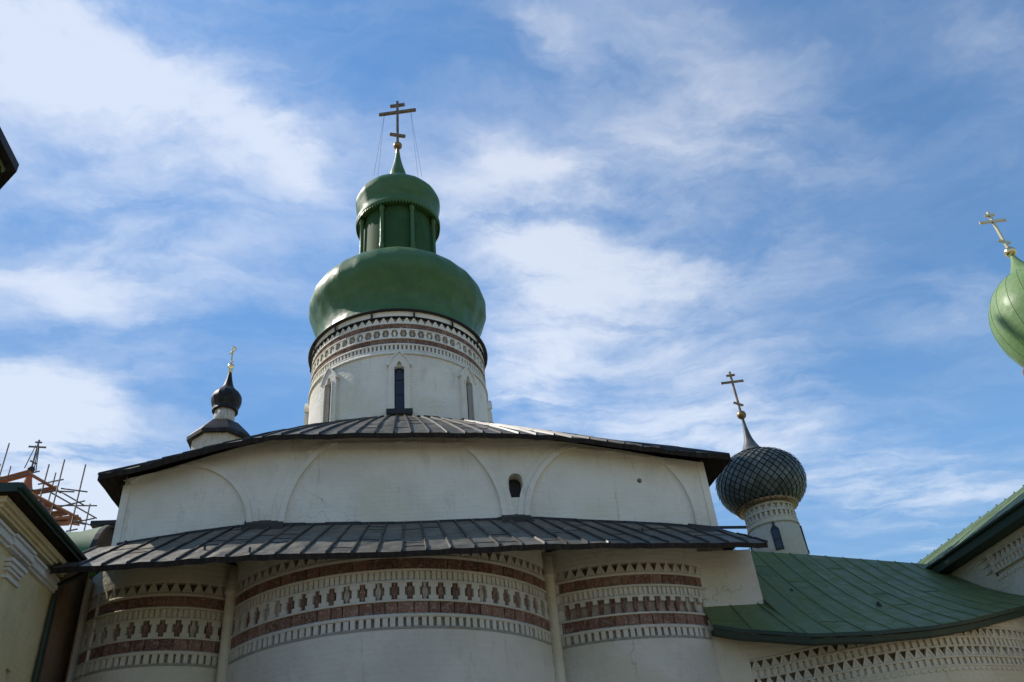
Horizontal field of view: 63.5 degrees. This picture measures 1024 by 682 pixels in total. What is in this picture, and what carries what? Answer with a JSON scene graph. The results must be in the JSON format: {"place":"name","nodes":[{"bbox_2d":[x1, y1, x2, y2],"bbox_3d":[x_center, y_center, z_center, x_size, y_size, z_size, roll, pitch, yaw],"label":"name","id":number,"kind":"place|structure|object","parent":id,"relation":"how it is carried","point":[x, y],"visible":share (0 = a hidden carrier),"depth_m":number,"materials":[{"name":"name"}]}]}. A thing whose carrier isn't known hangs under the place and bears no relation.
{"place":"outdoors","nodes":[
{"label":"outdoors","id":0,"kind":"place"},
{"bbox_2d":[0,127,18,188],"bbox_3d":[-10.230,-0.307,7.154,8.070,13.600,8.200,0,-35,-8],"label":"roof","id":1,"kind":"structure","parent":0,"point":[9,164],"depth_m":11.10,"materials":[{"name":"black metal"}]},
{"bbox_2d":[0,482,87,681],"bbox_3d":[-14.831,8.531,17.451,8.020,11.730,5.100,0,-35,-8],"label":"house","id":2,"kind":"structure","parent":0,"point":[36,542],"depth_m":19.97,"materials":[{"name":"beige paint"}]},
{"bbox_2d":[31,520,115,681],"bbox_3d":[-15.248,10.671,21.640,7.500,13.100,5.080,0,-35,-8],"label":"link building","id":3,"kind":"structure","parent":0,"point":[56,664],"depth_m":22.90,"materials":[{"name":"brown metal"}]},
{"bbox_2d":[187,346,249,449],"bbox_3d":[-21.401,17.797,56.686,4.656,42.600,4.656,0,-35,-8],"label":"bell tower","id":4,"kind":"structure","parent":0,"point":[222,426],"depth_m":63.32,"materials":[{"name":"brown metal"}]},
{"bbox_2d":[50,101,767,681],"bbox_3d":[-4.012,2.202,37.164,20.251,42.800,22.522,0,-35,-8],"label":"cathedral","id":5,"kind":"structure","parent":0,"point":[398,505],"depth_m":24.94,"materials":[{"name":"white paint"}]},
{"bbox_2d":[0,0,1023,562],"label":"sky","id":6,"kind":"structure","parent":0,"point":[646,203],"materials":[{"name":"blue"}]},
{"bbox_2d":[703,371,1023,681],"bbox_3d":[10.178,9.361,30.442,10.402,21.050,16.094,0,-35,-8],"label":"chapel","id":7,"kind":"structure","parent":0,"point":[816,618],"depth_m":23.91,"materials":[{"name":"green metal"}]},
{"bbox_2d":[918,211,1023,595],"bbox_3d":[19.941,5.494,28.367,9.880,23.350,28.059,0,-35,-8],"label":"church","id":8,"kind":"structure","parent":0,"point":[986,550],"depth_m":28.46,"materials":[{"name":"metal"}]},
{"label":"ground","id":9,"kind":"structure","parent":0,"visible":0},
{"bbox_2d":[23,440,50,511],"bbox_3d":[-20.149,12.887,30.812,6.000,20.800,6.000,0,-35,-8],"label":"domed chapel","id":10,"kind":"structure","parent":9,"relation":"on","point":[27,481],"depth_m":35.91,"materials":[{"name":"grey metal"}]},
{"bbox_2d":[0,443,96,531],"bbox_3d":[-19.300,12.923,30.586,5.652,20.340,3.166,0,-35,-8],"label":"scaffold","id":11,"kind":"object","parent":9,"relation":"on","point":[60,517],"visible":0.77,"depth_m":34.05,"materials":[{"name":"brown metal"}]}
]}

